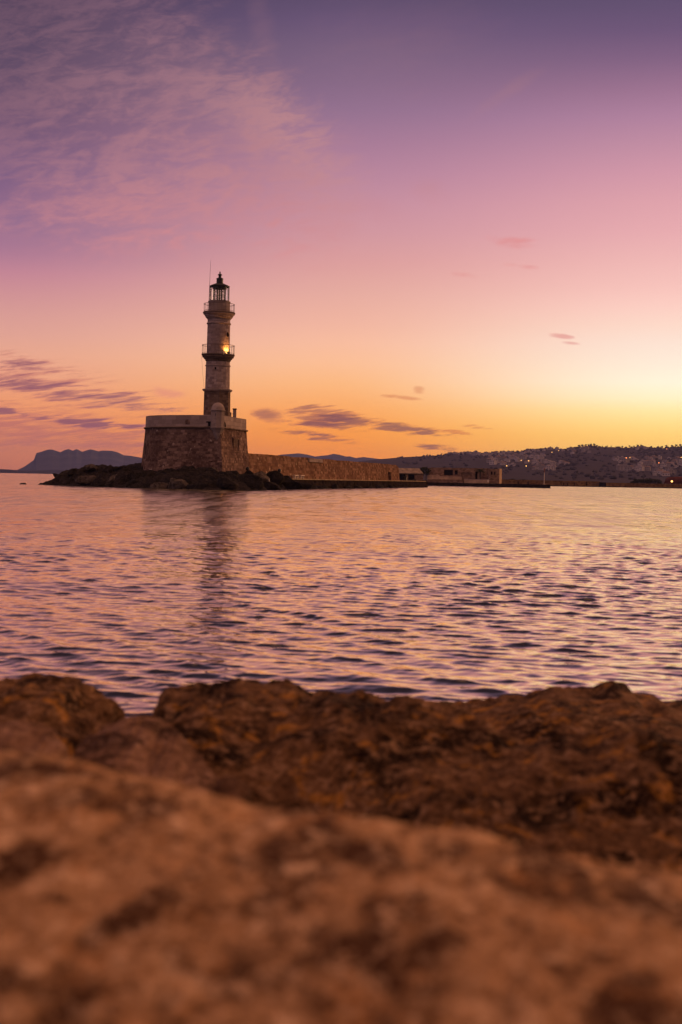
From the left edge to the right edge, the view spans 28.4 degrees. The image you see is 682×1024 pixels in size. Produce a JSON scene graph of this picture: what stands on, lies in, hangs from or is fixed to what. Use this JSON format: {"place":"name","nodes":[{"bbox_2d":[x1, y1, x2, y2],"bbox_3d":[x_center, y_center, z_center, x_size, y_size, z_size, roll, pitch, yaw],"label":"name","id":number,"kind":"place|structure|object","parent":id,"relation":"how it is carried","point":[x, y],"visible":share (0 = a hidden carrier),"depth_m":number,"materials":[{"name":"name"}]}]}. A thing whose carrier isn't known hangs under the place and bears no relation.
{"place":"outdoors","nodes":[
{"label":"outdoors","id":0,"kind":"place"},
{"bbox_2d":[0,469,64,473],"bbox_3d":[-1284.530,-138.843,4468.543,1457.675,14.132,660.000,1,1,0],"label":"land","id":1,"kind":"structure","parent":0,"point":[32,472],"depth_m":4191.94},
{"bbox_2d":[18,449,141,470],"bbox_3d":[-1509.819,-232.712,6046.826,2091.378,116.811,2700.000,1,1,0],"label":"mountains","id":2,"kind":"structure","parent":0,"point":[67,459],"depth_m":5394.18,"materials":[{"name":"grey stone"}]},
{"bbox_2d":[38,462,285,489],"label":"rocky ground","id":3,"kind":"structure","parent":0,"point":[103,473],"depth_m":164.38,"materials":[{"name":"brown stone"}]},
{"bbox_2d":[67,468,78,475],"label":"boulder","id":4,"kind":"object","parent":3,"relation":"on","point":[72,472],"visible":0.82,"depth_m":175.97,"materials":[{"name":"brown stone"}]},
{"bbox_2d":[75,475,95,484],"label":"boulder","id":5,"kind":"object","parent":3,"relation":"on","point":[86,480],"visible":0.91,"depth_m":169.90,"materials":[{"name":"brown stone"}]},
{"bbox_2d":[83,464,97,470],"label":"boulder","id":6,"kind":"object","parent":3,"relation":"on","point":[90,467],"visible":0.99,"depth_m":175.37,"materials":[{"name":"brown stone"}]},
{"bbox_2d":[104,474,116,484],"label":"boulder","id":7,"kind":"object","parent":3,"relation":"on","point":[111,479],"visible":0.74,"depth_m":166.28,"materials":[{"name":"brown stone"}]},
{"bbox_2d":[112,465,132,470],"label":"boulder","id":8,"kind":"object","parent":3,"relation":"on","point":[120,467],"visible":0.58,"depth_m":171.67,"materials":[{"name":"brown stone"}]},
{"bbox_2d":[126,480,138,487],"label":"boulder","id":9,"kind":"object","parent":3,"relation":"on","point":[132,482],"visible":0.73,"depth_m":161.69,"materials":[{"name":"brown stone"}]},
{"bbox_2d":[150,482,167,488],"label":"boulder","id":10,"kind":"object","parent":3,"relation":"on","point":[159,485],"visible":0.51,"depth_m":158.25,"materials":[{"name":"brown stone"}]},
{"bbox_2d":[168,478,187,488],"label":"boulder","id":11,"kind":"object","parent":3,"relation":"on","point":[174,483],"visible":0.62,"depth_m":156.73,"materials":[{"name":"brown stone"}]},
{"bbox_2d":[141,402,249,473],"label":"fort","id":12,"kind":"structure","parent":3,"relation":"on","point":[217,438],"depth_m":166.87,"materials":[{"name":"stone"}]},
{"bbox_2d":[202,263,234,415],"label":"lighthouse","id":13,"kind":"object","parent":12,"relation":"on","point":[219,314],"visible":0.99,"depth_m":169.30,"materials":[{"name":"stone"}]},
{"bbox_2d":[232,438,239,451],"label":"blocked window","id":14,"kind":"structure","parent":12,"relation":"in","point":[235,441],"depth_m":170.52,"materials":[{"name":"stone"}]},
{"bbox_2d":[186,483,209,489],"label":"boulder","id":15,"kind":"object","parent":3,"relation":"on","point":[198,486],"visible":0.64,"depth_m":155.90,"materials":[{"name":"brown stone"}]},
{"bbox_2d":[217,477,235,488],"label":"boulder","id":16,"kind":"object","parent":3,"relation":"on","point":[225,483],"visible":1,"depth_m":155.57,"materials":[{"name":"brown stone"}]},
{"bbox_2d":[226,470,238,475],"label":"boulder","id":17,"kind":"object","parent":3,"relation":"on","point":[236,472],"visible":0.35,"depth_m":161.84,"materials":[{"name":"brown stone"}]},
{"bbox_2d":[237,473,263,489],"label":"boulder","id":18,"kind":"object","parent":3,"relation":"on","point":[252,482],"visible":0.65,"depth_m":159.30,"materials":[{"name":"brown stone"}]},
{"bbox_2d":[253,471,269,483],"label":"boulder","id":19,"kind":"object","parent":3,"relation":"on","point":[263,476],"visible":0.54,"depth_m":168.21,"materials":[{"name":"brown stone"}]},
{"bbox_2d":[264,482,280,489],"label":"boulder","id":20,"kind":"object","parent":3,"relation":"on","point":[271,486],"visible":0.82,"depth_m":167.49,"materials":[{"name":"brown stone"}]},
{"bbox_2d":[266,471,284,484],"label":"boulder","id":21,"kind":"object","parent":3,"relation":"on","point":[277,477],"visible":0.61,"depth_m":175.50,"materials":[{"name":"brown stone"}]},
{"bbox_2d":[300,483,311,488],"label":"boulder","id":22,"kind":"object","parent":3,"relation":"on","point":[307,485],"visible":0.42,"depth_m":189.46,"materials":[{"name":"brown stone"}]},
{"bbox_2d":[280,453,375,461],"bbox_3d":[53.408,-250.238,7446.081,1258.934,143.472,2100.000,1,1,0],"label":"mountains","id":23,"kind":"structure","parent":0,"point":[339,457],"depth_m":7458.18,"materials":[{"name":"grey stone"}]},
{"bbox_2d":[0,473,681,716],"bbox_3d":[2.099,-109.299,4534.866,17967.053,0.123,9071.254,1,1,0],"label":"water","id":24,"kind":"structure","parent":0,"point":[134,601],"depth_m":18.64,"materials":[{"name":"purple liquid"}]},
{"bbox_2d":[0,0,681,469],"label":"sky","id":25,"kind":"structure","parent":0,"point":[432,227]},
{"bbox_2d":[294,480,427,488],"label":"quay","id":26,"kind":"structure","parent":0,"point":[385,484],"depth_m":238.35,"materials":[{"name":"stone"}]},
{"bbox_2d":[293,479,425,481],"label":"kerb","id":27,"kind":"structure","parent":26,"relation":"on","point":[351,480],"depth_m":229.70,"materials":[{"name":"concrete"}]},
{"bbox_2d":[464,479,488,482],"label":"garden wall","id":28,"kind":"structure","parent":0,"point":[475,480],"depth_m":419.90,"materials":[{"name":"beige stone"}]},
{"bbox_2d":[428,483,550,487],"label":"pier","id":29,"kind":"structure","parent":0,"point":[490,485],"depth_m":403.04,"materials":[{"name":"concrete"}]},
{"bbox_2d":[427,482,536,484],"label":"kerb","id":30,"kind":"structure","parent":29,"relation":"on","point":[487,483],"depth_m":404.96,"materials":[{"name":"concrete"}]},
{"bbox_2d":[488,469,501,483],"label":"stone house","id":31,"kind":"structure","parent":0,"point":[494,476],"depth_m":423.86,"materials":[{"name":"beige stone"}]},
{"bbox_2d":[359,446,681,483],"bbox_3d":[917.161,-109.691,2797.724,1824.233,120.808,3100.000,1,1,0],"label":"hill","id":32,"kind":"structure","parent":0,"point":[520,472],"depth_m":2293.69,"materials":[{"name":"grey"}]},
{"bbox_2d":[489,459,496,464],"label":"house","id":33,"kind":"structure","parent":32,"relation":"on","point":[492,461],"depth_m":2270.77,"materials":[{"name":"grey"}]},
{"bbox_2d":[397,444,681,479],"bbox_3d":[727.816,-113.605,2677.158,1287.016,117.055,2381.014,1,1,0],"label":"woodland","id":34,"kind":"object","parent":32,"relation":"on","point":[576,473],"visible":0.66,"depth_m":2295.74,"materials":[{"name":"green plant"}]},
{"bbox_2d":[616,464,625,470],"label":"house","id":35,"kind":"structure","parent":32,"relation":"on","point":[621,467],"depth_m":1909.69,"materials":[{"name":"grey"}]},
{"bbox_2d":[619,457,627,462],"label":"house","id":36,"kind":"structure","parent":32,"relation":"on","point":[624,459],"depth_m":2168.32,"materials":[{"name":"grey"}]},
{"bbox_2d":[625,466,631,471],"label":"house","id":37,"kind":"structure","parent":32,"relation":"on","point":[627,468],"depth_m":1883.12,"materials":[{"name":"grey"}]},
{"bbox_2d":[637,465,644,470],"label":"house","id":38,"kind":"structure","parent":32,"relation":"on","point":[641,468],"depth_m":1922.48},
{"bbox_2d":[660,462,666,467],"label":"house","id":39,"kind":"structure","parent":32,"relation":"on","point":[662,464],"depth_m":2030.27,"materials":[{"name":"grey"}]},
{"bbox_2d":[662,471,669,475],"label":"house","id":40,"kind":"structure","parent":32,"relation":"on","point":[665,473],"depth_m":1711.22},
{"bbox_2d":[666,468,675,474],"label":"house","id":41,"kind":"structure","parent":32,"relation":"on","point":[670,470],"depth_m":1755.65,"materials":[{"name":"grey"}]},
{"bbox_2d":[551,485,668,487],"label":"land","id":42,"kind":"structure","parent":0,"point":[611,486],"depth_m":685.61,"materials":[{"name":"stone"}]},
{"bbox_2d":[502,480,681,487],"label":"harbour wall","id":43,"kind":"structure","parent":42,"relation":"on","point":[572,483],"depth_m":677.24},
{"bbox_2d":[630,479,641,482],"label":"tree","id":44,"kind":"object","parent":42,"relation":"on","point":[635,480],"visible":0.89,"depth_m":739.14,"materials":[{"name":"green plant"}]},
{"bbox_2d":[637,478,648,482],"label":"tree","id":45,"kind":"object","parent":42,"relation":"on","point":[644,481],"visible":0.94,"depth_m":738.80,"materials":[{"name":"green plant"}]},
{"bbox_2d":[645,478,655,483],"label":"tree","id":46,"kind":"object","parent":42,"relation":"on","point":[650,481],"visible":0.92,"depth_m":738.59,"materials":[{"name":"green plant"}]},
{"bbox_2d":[664,477,681,483],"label":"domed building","id":47,"kind":"structure","parent":0,"point":[675,480],"depth_m":750.82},
{"label":"quay","id":48,"kind":"structure","parent":0,"visible":0},
{"bbox_2d":[248,453,399,479],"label":"sea wall","id":49,"kind":"structure","parent":48,"relation":"on","point":[310,468],"depth_m":215.29,"materials":[{"name":"stone"}]},
{"label":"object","id":50,"kind":"structure","parent":0,"visible":0},
{"bbox_2d":[399,468,422,480],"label":"shed","id":51,"kind":"structure","parent":50,"relation":"on","point":[416,474],"depth_m":404.22,"materials":[{"name":"stone"}]},
{"bbox_2d":[423,466,430,479],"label":"tree","id":52,"kind":"object","parent":50,"relation":"on","point":[426,470],"visible":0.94,"depth_m":430.84,"materials":[{"name":"green plant"}]},
{"bbox_2d":[427,467,488,482],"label":"ruin","id":53,"kind":"object","parent":50,"relation":"on","point":[450,475],"visible":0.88,"depth_m":429.52,"materials":[{"name":"stone"}]},
{"bbox_2d":[475,468,485,478],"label":"palm tree","id":54,"kind":"object","parent":50,"relation":"on","point":[479,470],"visible":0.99,"depth_m":421.82,"materials":[{"name":"green plant"}]},
{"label":"shore","id":55,"kind":"structure","parent":0,"visible":0},
{"bbox_2d":[0,672,124,757],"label":"boulder","id":56,"kind":"object","parent":55,"relation":"on","point":[73,712],"visible":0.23,"depth_m":5.07,"materials":[{"name":"brown stone"}]},
{"bbox_2d":[0,720,69,757],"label":"boulder","id":57,"kind":"object","parent":56,"relation":"on","point":[26,736],"visible":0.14,"depth_m":3.93,"materials":[{"name":"brown stone"}]},
{"bbox_2d":[71,714,219,792],"bbox_3d":[-0.563,1.177,3.783,0.658,0.978,2.005,1,1,0],"label":"boulder","id":58,"kind":"object","parent":55,"relation":"on","point":[148,745],"visible":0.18,"depth_m":4.13,"materials":[{"name":"brown stone"}]},
{"bbox_2d":[209,775,251,803],"bbox_3d":[-0.267,0.673,3.226,0.103,0.085,0.104,2,2,23],"label":"stone","id":59,"kind":"object","parent":58,"relation":"on","point":[233,788],"visible":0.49,"depth_m":3.21,"materials":[{"name":"brown stone"}]},
{"bbox_2d":[0,751,681,1023],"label":"boulder","id":60,"kind":"object","parent":55,"relation":"on","point":[125,898],"visible":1,"depth_m":1.68,"materials":[{"name":"brown stone"}]},
{"bbox_2d":[152,677,681,873],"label":"boulder","id":61,"kind":"object","parent":55,"relation":"on","point":[612,794],"visible":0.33,"depth_m":4.33,"materials":[{"name":"brown stone"}]},
{"bbox_2d":[428,680,681,741],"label":"boulder","id":62,"kind":"object","parent":55,"relation":"on","point":[550,712],"visible":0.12,"depth_m":6.03,"materials":[{"name":"brown stone"}]}
]}

